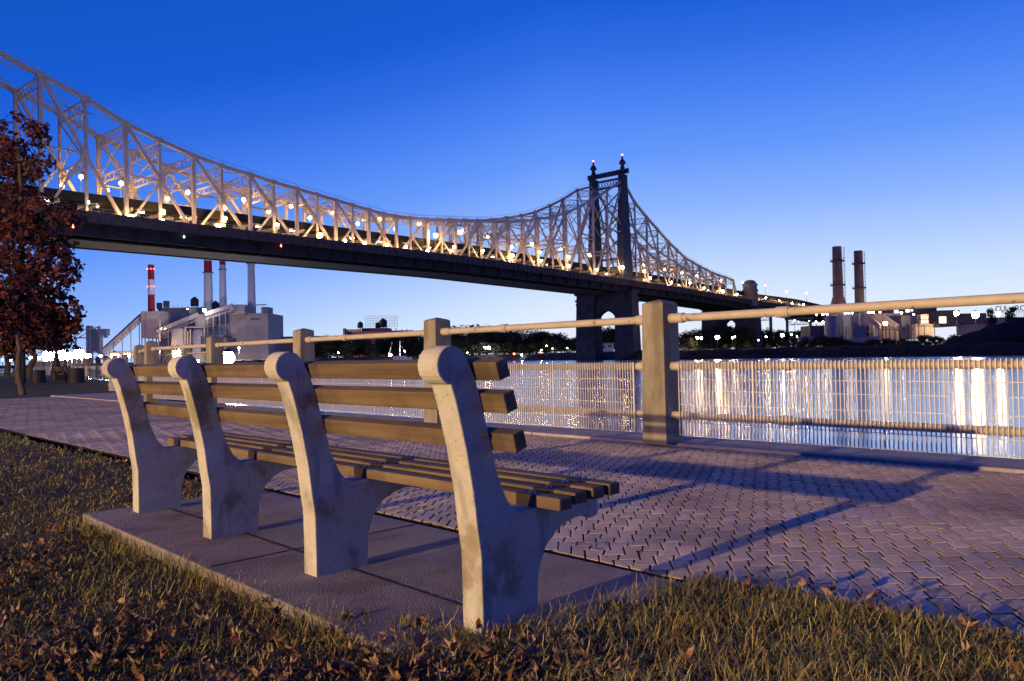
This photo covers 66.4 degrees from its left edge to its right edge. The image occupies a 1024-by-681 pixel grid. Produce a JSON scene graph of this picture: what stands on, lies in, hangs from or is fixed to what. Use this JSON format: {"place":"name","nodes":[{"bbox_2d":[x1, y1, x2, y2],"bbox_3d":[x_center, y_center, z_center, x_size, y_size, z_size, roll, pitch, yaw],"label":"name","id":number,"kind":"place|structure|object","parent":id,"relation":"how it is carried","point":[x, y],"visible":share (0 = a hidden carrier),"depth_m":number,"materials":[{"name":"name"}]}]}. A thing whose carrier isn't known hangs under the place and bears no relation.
{"place":"outdoors","nodes":[
{"label":"outdoors","id":0,"kind":"place"},
{"bbox_2d":[0,370,278,493],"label":"island ground","id":1,"kind":"structure","parent":0,"point":[9,388],"depth_m":29.09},
{"bbox_2d":[4,354,10,375],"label":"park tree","id":2,"kind":"object","parent":1,"relation":"on","point":[7,368],"visible":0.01,"depth_m":71.74,"materials":[{"name":"brown plant"}]},
{"bbox_2d":[0,278,41,395],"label":"young tree","id":3,"kind":"object","parent":1,"relation":"on","point":[12,318],"visible":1,"depth_m":23.01,"materials":[{"name":"red plant"}]},
{"bbox_2d":[30,370,45,382],"bbox_3d":[-23.166,1.750,38.263,0.678,0.619,0.668,-1,-1,0],"label":"trash bin","id":4,"kind":"object","parent":1,"relation":"on","point":[37,376],"visible":1,"depth_m":38.01,"materials":[{"name":"black metal"}]},
{"bbox_2d":[0,110,87,383],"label":"maple tree","id":5,"kind":"object","parent":1,"relation":"on","point":[52,321],"visible":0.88,"depth_m":37.66,"materials":[{"name":"red plant"}]},
{"bbox_2d":[26,314,72,377],"bbox_3d":[-33.532,0.139,56.050,4.139,5.071,3.046,-1,-1,0],"label":"park tree","id":6,"kind":"object","parent":1,"relation":"on","point":[31,363],"visible":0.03,"depth_m":55.85,"materials":[{"name":"brown plant"}]},
{"bbox_2d":[50,337,60,379],"bbox_3d":[-27.602,1.062,47.418,0.680,2.590,0.680,-1,-1,0],"label":"lamp post","id":7,"kind":"object","parent":1,"relation":"on","point":[56,360],"visible":0.41,"depth_m":47.26,"materials":[{"name":"black metal"}]},
{"bbox_2d":[52,366,67,381],"bbox_3d":[-23.511,1.748,41.082,0.640,0.800,2.100,0,-2,-44],"label":"park bench","id":8,"kind":"object","parent":1,"relation":"on","point":[58,376],"visible":0.73,"depth_m":41.17,"materials":[{"name":"black metal"}]},
{"bbox_2d":[58,348,65,359],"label":"pole lamp","id":9,"kind":"object","parent":1,"relation":"on","point":[61,354],"visible":0.34,"depth_m":149.08,"materials":[{"name":"white glass"}]},
{"bbox_2d":[63,350,72,365],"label":"pole lamp","id":10,"kind":"object","parent":1,"relation":"on","point":[68,355],"visible":0.57,"depth_m":149.40,"materials":[{"name":"white glass"}]},
{"bbox_2d":[67,368,84,382],"bbox_3d":[-19.802,1.594,35.567,0.706,0.681,0.695,-1,-1,0],"label":"trash bin","id":11,"kind":"object","parent":1,"relation":"on","point":[75,375],"visible":1,"depth_m":35.28,"materials":[{"name":"black metal"}]},
{"bbox_2d":[73,347,83,358],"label":"pole lamp","id":12,"kind":"object","parent":1,"relation":"on","point":[77,352],"visible":0.74,"depth_m":149.32,"materials":[{"name":"white glass"}]},
{"bbox_2d":[34,349,205,379],"bbox_3d":[-32.329,1.980,57.226,0.240,1.280,83.200,0,-1,-34],"label":"railing","id":13,"kind":"object","parent":1,"relation":"on","point":[92,370],"visible":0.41,"depth_m":45.76,"materials":[{"name":"metal"}]},
{"bbox_2d":[83,490,683,658],"bbox_3d":[-0.863,0.967,3.455,1.070,0.160,3.115,0,-2,-44],"label":"bench pad","id":14,"kind":"object","parent":1,"relation":"on","point":[424,559],"visible":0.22,"depth_m":2.93,"materials":[{"name":"concrete"}]},
{"bbox_2d":[168,508,546,633],"bbox_3d":[-0.897,0.886,3.455,2.989,0.003,0.966,-2,-1,33],"label":"pad joint","id":15,"kind":"object","parent":14,"relation":"on","point":[349,568],"visible":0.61,"depth_m":3.13,"materials":[{"name":"grey concrete"}]},
{"bbox_2d":[102,345,619,635],"bbox_3d":[-0.951,0.510,3.385,0.674,0.913,3.047,0,-2,-44],"label":"park bench","id":16,"kind":"object","parent":14,"relation":"on","point":[503,542],"visible":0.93,"depth_m":2.88,"materials":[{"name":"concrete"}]},
{"bbox_2d":[0,397,930,599],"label":"paver bed","id":17,"kind":"object","parent":1,"relation":"on","point":[272,490],"visible":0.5,"depth_m":5.78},
{"bbox_2d":[0,397,1023,643],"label":"promenade","id":18,"kind":"structure","parent":1,"relation":"on","point":[868,519],"depth_m":3.90,"materials":[{"name":"concrete"}]},
{"bbox_2d":[268,440,1022,625],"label":"paving litter","id":19,"kind":"object","parent":18,"relation":"on","point":[715,528],"visible":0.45,"depth_m":3.50,"materials":[{"name":"brown plant"}]},
{"bbox_2d":[51,392,1023,473],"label":"quay kerb","id":20,"kind":"structure","parent":1,"relation":"on","point":[997,464],"depth_m":6.33,"materials":[{"name":"concrete"}]},
{"bbox_2d":[108,292,1023,458],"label":"waterfront railing","id":21,"kind":"object","parent":20,"relation":"on","point":[662,413],"visible":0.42,"depth_m":6.68,"materials":[{"name":"concrete"}]},
{"bbox_2d":[224,348,234,362],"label":"pole lamp","id":22,"kind":"object","parent":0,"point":[229,356],"visible":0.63,"depth_m":417.76,"materials":[{"name":"white glass"}]},
{"bbox_2d":[0,431,1023,680],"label":"lawn","id":23,"kind":"structure","parent":0,"point":[104,502],"depth_m":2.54,"materials":[{"name":"plant"}]},
{"bbox_2d":[8,603,19,613],"bbox_3d":[-1.647,0.883,2.586,0.037,0.040,0.033,-1,-1,0],"label":"dry leaf","id":24,"kind":"object","parent":23,"relation":"on","point":[15,610],"visible":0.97,"depth_m":2.59,"materials":[{"name":"brown plant"}]},
{"bbox_2d":[57,590,65,601],"bbox_3d":[-1.552,0.882,2.699,0.030,0.038,0.033,-2,-1,36],"label":"dry leaf","id":25,"kind":"object","parent":23,"relation":"on","point":[61,598],"visible":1,"depth_m":2.71,"materials":[{"name":"brown plant"}]},
{"bbox_2d":[411,631,428,648],"bbox_3d":[-0.241,0.792,2.078,0.052,0.044,0.048,-1,-1,0],"label":"dry leaf","id":26,"kind":"object","parent":23,"relation":"on","point":[418,638],"visible":1,"depth_m":2.08,"materials":[{"name":"brown plant"}]},
{"bbox_2d":[0,430,1023,680],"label":"fallen leaves","id":27,"kind":"object","parent":23,"relation":"on","point":[64,658],"visible":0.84,"depth_m":2.15,"materials":[{"name":"brown plant"}]},
{"bbox_2d":[625,647,639,662],"bbox_3d":[0.298,0.782,1.951,0.038,0.037,0.042,-2,-1,29],"label":"dry leaf","id":28,"kind":"object","parent":23,"relation":"on","point":[635,659],"visible":1,"depth_m":1.95,"materials":[{"name":"brown plant"}]},
{"bbox_2d":[678,645,694,659],"bbox_3d":[0.434,0.776,1.953,0.042,0.034,0.028,-2,-1,24],"label":"dry leaf","id":29,"kind":"object","parent":23,"relation":"on","point":[689,651],"visible":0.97,"depth_m":1.96,"materials":[{"name":"brown plant"}]},
{"bbox_2d":[0,355,1023,457],"bbox_3d":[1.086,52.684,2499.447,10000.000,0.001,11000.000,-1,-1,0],"label":"water","id":30,"kind":"structure","parent":0,"point":[638,397],"depth_m":50.56,"materials":[{"name":"blue liquid"}]},
{"bbox_2d":[75,326,109,365],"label":"loading tower","id":31,"kind":"structure","parent":30,"relation":"on","point":[94,337],"depth_m":520.04,"materials":[{"name":"grey metal"}]},
{"bbox_2d":[393,356,411,359],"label":"workboat","id":32,"kind":"object","parent":30,"relation":"on","point":[399,357],"visible":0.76,"depth_m":537.39,"materials":[{"name":"grey metal"}]},
{"bbox_2d":[0,342,1023,368],"bbox_3d":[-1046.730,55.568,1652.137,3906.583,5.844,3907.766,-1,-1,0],"label":"riverbank","id":33,"kind":"structure","parent":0,"point":[981,349],"depth_m":322.20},
{"bbox_2d":[0,342,1023,365],"bbox_3d":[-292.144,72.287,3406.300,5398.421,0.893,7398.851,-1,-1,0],"label":"land","id":34,"kind":"structure","parent":0,"point":[412,356],"depth_m":524.16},
{"bbox_2d":[101,297,326,361],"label":"power station","id":35,"kind":"object","parent":34,"relation":"on","point":[193,325],"visible":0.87,"depth_m":900.03,"materials":[{"name":"grey concrete"}]},
{"bbox_2d":[147,264,154,310],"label":"smokestack","id":36,"kind":"object","parent":35,"relation":"on","point":[151,294],"visible":0.97,"depth_m":890.64,"materials":[{"name":"red"}]},
{"bbox_2d":[202,259,213,310],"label":"smokestack","id":37,"kind":"object","parent":35,"relation":"on","point":[208,290],"visible":0.72,"depth_m":921.65,"materials":[{"name":"concrete"}]},
{"bbox_2d":[218,261,226,306],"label":"smokestack","id":38,"kind":"object","parent":35,"relation":"on","point":[222,269],"visible":0.56,"depth_m":924.65,"materials":[{"name":"concrete"}]},
{"bbox_2d":[246,263,255,311],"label":"smokestack","id":39,"kind":"object","parent":35,"relation":"on","point":[251,287],"visible":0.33,"depth_m":922.09,"materials":[{"name":"concrete"}]},
{"bbox_2d":[314,342,324,357],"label":"tree","id":40,"kind":"object","parent":34,"relation":"on","point":[317,349],"visible":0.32,"depth_m":627.24,"materials":[{"name":"green plant"}]},
{"bbox_2d":[320,335,344,357],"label":"tree","id":41,"kind":"object","parent":34,"relation":"on","point":[329,344],"visible":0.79,"depth_m":607.83,"materials":[{"name":"green plant"}]},
{"bbox_2d":[321,340,349,357],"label":"tree","id":42,"kind":"object","parent":34,"relation":"on","point":[335,352],"visible":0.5,"depth_m":611.81,"materials":[{"name":"green plant"}]},
{"bbox_2d":[336,341,357,357],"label":"tree","id":43,"kind":"object","parent":34,"relation":"on","point":[347,350],"visible":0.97,"depth_m":575.60,"materials":[{"name":"green plant"}]},
{"bbox_2d":[355,339,383,356],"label":"tree","id":44,"kind":"object","parent":34,"relation":"on","point":[364,345],"visible":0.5,"depth_m":639.37,"materials":[{"name":"green plant"}]},
{"bbox_2d":[365,344,381,356],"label":"tree","id":45,"kind":"object","parent":34,"relation":"on","point":[373,352],"visible":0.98,"depth_m":576.01,"materials":[{"name":"green plant"}]},
{"bbox_2d":[364,338,388,356],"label":"tree","id":46,"kind":"object","parent":34,"relation":"on","point":[379,346],"visible":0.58,"depth_m":641.16,"materials":[{"name":"green plant"}]},
{"bbox_2d":[343,318,416,356],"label":"brick building","id":47,"kind":"structure","parent":34,"relation":"on","point":[382,322],"depth_m":760.38,"materials":[{"name":"brick"}]},
{"bbox_2d":[375,338,396,356],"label":"tree","id":48,"kind":"object","parent":34,"relation":"on","point":[388,342],"visible":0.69,"depth_m":644.38,"materials":[{"name":"green plant"}]},
{"bbox_2d":[382,331,403,355],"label":"tree","id":49,"kind":"object","parent":34,"relation":"on","point":[393,352],"visible":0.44,"depth_m":642.60,"materials":[{"name":"green plant"}]},
{"bbox_2d":[387,329,417,355],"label":"tree","id":50,"kind":"object","parent":34,"relation":"on","point":[397,339],"visible":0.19,"depth_m":645.14,"materials":[{"name":"green plant"}]},
{"bbox_2d":[397,329,423,355],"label":"tree","id":51,"kind":"object","parent":34,"relation":"on","point":[408,343],"visible":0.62,"depth_m":624.21,"materials":[{"name":"green plant"}]},
{"bbox_2d":[405,336,423,355],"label":"tree","id":52,"kind":"object","parent":34,"relation":"on","point":[418,347],"visible":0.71,"depth_m":624.05,"materials":[{"name":"green plant"}]},
{"bbox_2d":[0,47,829,360],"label":"cantilever bridge","id":53,"kind":"structure","parent":34,"relation":"on","point":[112,225],"depth_m":284.54,"materials":[{"name":"paint"}]},
{"bbox_2d":[450,325,462,344],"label":"tree","id":54,"kind":"object","parent":34,"relation":"on","point":[457,337],"visible":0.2,"depth_m":595.37,"materials":[{"name":"green plant"}]},
{"bbox_2d":[451,324,474,354],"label":"tree","id":55,"kind":"object","parent":34,"relation":"on","point":[453,344],"visible":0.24,"depth_m":594.70,"materials":[{"name":"green plant"}]},
{"bbox_2d":[457,339,474,354],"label":"tree","id":56,"kind":"object","parent":34,"relation":"on","point":[461,347],"visible":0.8,"depth_m":556.92,"materials":[{"name":"green plant"}]},
{"bbox_2d":[465,344,478,354],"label":"tree","id":57,"kind":"object","parent":34,"relation":"on","point":[472,348],"visible":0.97,"depth_m":558.46,"materials":[{"name":"green plant"}]},
{"bbox_2d":[460,323,488,354],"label":"tree","id":58,"kind":"object","parent":34,"relation":"on","point":[472,338],"visible":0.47,"depth_m":573.90,"materials":[{"name":"green plant"}]},
{"bbox_2d":[473,340,489,354],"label":"tree","id":59,"kind":"object","parent":34,"relation":"on","point":[481,345],"visible":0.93,"depth_m":557.81,"materials":[{"name":"green plant"}]},
{"bbox_2d":[480,324,496,354],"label":"tree","id":60,"kind":"object","parent":34,"relation":"on","point":[490,334],"visible":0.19,"depth_m":590.54,"materials":[{"name":"green plant"}]},
{"bbox_2d":[487,341,504,353],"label":"tree","id":61,"kind":"object","parent":34,"relation":"on","point":[494,348],"visible":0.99,"depth_m":558.14,"materials":[{"name":"green plant"}]},
{"bbox_2d":[488,332,517,353],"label":"tree","id":62,"kind":"object","parent":34,"relation":"on","point":[501,335],"visible":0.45,"depth_m":585.02,"materials":[{"name":"green plant"}]},
{"bbox_2d":[501,341,517,353],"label":"tree","id":63,"kind":"object","parent":34,"relation":"on","point":[509,349],"visible":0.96,"depth_m":559.66,"materials":[{"name":"green plant"}]},
{"bbox_2d":[503,330,524,353],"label":"tree","id":64,"kind":"object","parent":34,"relation":"on","point":[513,336],"visible":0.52,"depth_m":587.87,"materials":[{"name":"green plant"}]},
{"bbox_2d":[516,343,529,353],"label":"tree","id":65,"kind":"object","parent":34,"relation":"on","point":[519,347],"visible":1,"depth_m":558.21,"materials":[{"name":"green plant"}]},
{"bbox_2d":[516,330,534,353],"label":"tree","id":66,"kind":"object","parent":34,"relation":"on","point":[526,341],"visible":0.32,"depth_m":607.49,"materials":[{"name":"green plant"}]},
{"bbox_2d":[528,342,542,353],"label":"tree","id":67,"kind":"object","parent":34,"relation":"on","point":[534,347],"visible":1,"depth_m":557.72,"materials":[{"name":"green plant"}]},
{"bbox_2d":[527,330,544,353],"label":"tree","id":68,"kind":"object","parent":34,"relation":"on","point":[532,332],"visible":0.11,"depth_m":623.40,"materials":[{"name":"green plant"}]},
{"bbox_2d":[533,330,557,352],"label":"tree","id":69,"kind":"object","parent":34,"relation":"on","point":[543,335],"visible":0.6,"depth_m":607.72,"materials":[{"name":"green plant"}]},
{"bbox_2d":[539,338,556,352],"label":"tree","id":70,"kind":"object","parent":34,"relation":"on","point":[548,347],"visible":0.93,"depth_m":558.04,"materials":[{"name":"green plant"}]},
{"bbox_2d":[552,332,566,348],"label":"tree","id":71,"kind":"object","parent":34,"relation":"on","point":[557,334],"visible":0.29,"depth_m":615.67,"materials":[{"name":"green plant"}]},
{"bbox_2d":[553,343,566,352],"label":"tree","id":72,"kind":"object","parent":34,"relation":"on","point":[560,348],"visible":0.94,"depth_m":558.58,"materials":[{"name":"green plant"}]},
{"bbox_2d":[554,333,573,352],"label":"tree","id":73,"kind":"object","parent":34,"relation":"on","point":[565,341],"visible":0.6,"depth_m":592.82,"materials":[{"name":"green plant"}]},
{"bbox_2d":[569,342,575,351],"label":"tree","id":74,"kind":"object","parent":34,"relation":"on","point":[573,346],"visible":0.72,"depth_m":558.28,"materials":[{"name":"green plant"}]},
{"bbox_2d":[602,326,614,342],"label":"tree","id":75,"kind":"object","parent":34,"relation":"on","point":[609,336],"visible":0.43,"depth_m":552.02,"materials":[{"name":"green plant"}]},
{"bbox_2d":[603,343,613,350],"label":"bank hut","id":76,"kind":"object","parent":34,"relation":"on","point":[608,346],"visible":0.73,"depth_m":499.96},
{"bbox_2d":[679,330,693,349],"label":"tree","id":77,"kind":"object","parent":34,"relation":"on","point":[684,337],"visible":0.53,"depth_m":486.07,"materials":[{"name":"green plant"}]},
{"bbox_2d":[680,338,697,349],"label":"tree","id":78,"kind":"object","parent":34,"relation":"on","point":[688,343],"visible":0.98,"depth_m":383.01,"materials":[{"name":"green plant"}]},
{"bbox_2d":[692,327,721,348],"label":"tree","id":79,"kind":"object","parent":34,"relation":"on","point":[706,338],"visible":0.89,"depth_m":475.37,"materials":[{"name":"green plant"}]},
{"bbox_2d":[698,322,730,348],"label":"tree","id":80,"kind":"object","parent":34,"relation":"on","point":[715,329],"visible":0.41,"depth_m":495.61,"materials":[{"name":"green plant"}]},
{"bbox_2d":[719,324,733,342],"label":"tree","id":81,"kind":"object","parent":34,"relation":"on","point":[731,328],"visible":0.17,"depth_m":522.80,"materials":[{"name":"green plant"}]},
{"bbox_2d":[719,327,746,348],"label":"tree","id":82,"kind":"object","parent":34,"relation":"on","point":[728,344],"visible":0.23,"depth_m":499.32,"materials":[{"name":"green plant"}]},
{"bbox_2d":[728,324,757,348],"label":"tree","id":83,"kind":"object","parent":34,"relation":"on","point":[741,334],"visible":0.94,"depth_m":487.94,"materials":[{"name":"green plant"}]},
{"bbox_2d":[742,341,752,348],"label":"tree","id":84,"kind":"object","parent":34,"relation":"on","point":[746,345],"visible":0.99,"depth_m":384.13,"materials":[{"name":"green plant"}]},
{"bbox_2d":[762,329,790,347],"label":"tree","id":85,"kind":"object","parent":34,"relation":"on","point":[776,341],"visible":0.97,"depth_m":522.35,"materials":[{"name":"green plant"}]},
{"bbox_2d":[775,329,791,346],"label":"tree","id":86,"kind":"object","parent":34,"relation":"on","point":[782,331],"visible":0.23,"depth_m":581.95,"materials":[{"name":"green plant"}]},
{"bbox_2d":[780,331,796,346],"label":"tree","id":87,"kind":"object","parent":34,"relation":"on","point":[789,339],"visible":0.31,"depth_m":564.03,"materials":[{"name":"green plant"}]},
{"bbox_2d":[792,330,800,342],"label":"tree","id":88,"kind":"object","parent":34,"relation":"on","point":[796,334],"visible":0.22,"depth_m":544.73,"materials":[{"name":"green plant"}]},
{"bbox_2d":[794,336,809,346],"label":"tree","id":89,"kind":"object","parent":34,"relation":"on","point":[804,342],"visible":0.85,"depth_m":345.03,"materials":[{"name":"green plant"}]},
{"bbox_2d":[810,335,829,346],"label":"tree","id":90,"kind":"object","parent":34,"relation":"on","point":[819,339],"visible":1,"depth_m":339.69,"materials":[{"name":"green plant"}]},
{"bbox_2d":[830,246,847,315],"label":"smokestack","id":91,"kind":"object","parent":34,"relation":"on","point":[837,284],"visible":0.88,"depth_m":378.74,"materials":[{"name":"brown brick"}]},
{"bbox_2d":[831,336,847,345],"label":"tree","id":92,"kind":"object","parent":34,"relation":"on","point":[837,341],"visible":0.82,"depth_m":333.57,"materials":[{"name":"green plant"}]},
{"bbox_2d":[852,250,865,313],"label":"smokestack","id":93,"kind":"object","parent":34,"relation":"on","point":[859,278],"visible":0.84,"depth_m":378.94,"materials":[{"name":"brown brick"}]},
{"bbox_2d":[867,339,879,345],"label":"tree","id":94,"kind":"object","parent":34,"relation":"on","point":[874,341],"visible":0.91,"depth_m":321.38,"materials":[{"name":"green plant"}]},
{"bbox_2d":[797,308,986,344],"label":"industrial plant","id":95,"kind":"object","parent":34,"relation":"on","point":[865,326],"visible":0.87,"depth_m":362.01,"materials":[{"name":"beige concrete"}]},
{"bbox_2d":[939,316,945,322],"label":"lit window","id":96,"kind":"structure","parent":95,"relation":"in","point":[941,319],"depth_m":357.14,"materials":[{"name":"white glass"}]},
{"bbox_2d":[889,338,906,343],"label":"tree","id":97,"kind":"object","parent":34,"relation":"on","point":[898,342],"visible":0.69,"depth_m":312.32,"materials":[{"name":"green plant"}]},
{"bbox_2d":[916,335,929,343],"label":"tree","id":98,"kind":"object","parent":34,"relation":"on","point":[921,338],"visible":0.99,"depth_m":303.20,"materials":[{"name":"green plant"}]},
{"bbox_2d":[927,335,939,344],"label":"tree","id":99,"kind":"object","parent":34,"relation":"on","point":[931,339],"visible":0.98,"depth_m":299.52,"materials":[{"name":"green plant"}]},
{"bbox_2d":[934,337,944,343],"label":"tree","id":100,"kind":"object","parent":34,"relation":"on","point":[940,340],"visible":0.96,"depth_m":298.33,"materials":[{"name":"green plant"}]},
{"bbox_2d":[972,310,978,323],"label":"pole lamp","id":101,"kind":"object","parent":34,"relation":"on","point":[975,314],"visible":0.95,"depth_m":344.36,"materials":[{"name":"white glass"}]},
{"bbox_2d":[944,317,1023,343],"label":"spoil heap","id":102,"kind":"object","parent":34,"relation":"on","point":[1002,332],"visible":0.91,"depth_m":279.63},
{"bbox_2d":[985,307,997,326],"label":"tree","id":103,"kind":"object","parent":34,"relation":"on","point":[991,319],"visible":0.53,"depth_m":304.69,"materials":[{"name":"green plant"}]},
{"bbox_2d":[1004,306,1016,320],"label":"tree","id":104,"kind":"object","parent":34,"relation":"on","point":[1013,309],"visible":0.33,"depth_m":299.04,"materials":[{"name":"green plant"}]},
{"bbox_2d":[0,0,1023,364],"label":"sky","id":105,"kind":"structure","parent":0,"point":[760,138],"materials":[{"name":"blue"}]},
{"bbox_2d":[956,317,1021,334],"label":"sign building","id":106,"kind":"structure","parent":0,"point":[963,329],"depth_m":448.71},
{"bbox_2d":[995,305,1023,318],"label":"roof sign","id":107,"kind":"object","parent":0,"point":[1005,309],"visible":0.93,"depth_m":430.23,"materials":[{"name":"black metal"}]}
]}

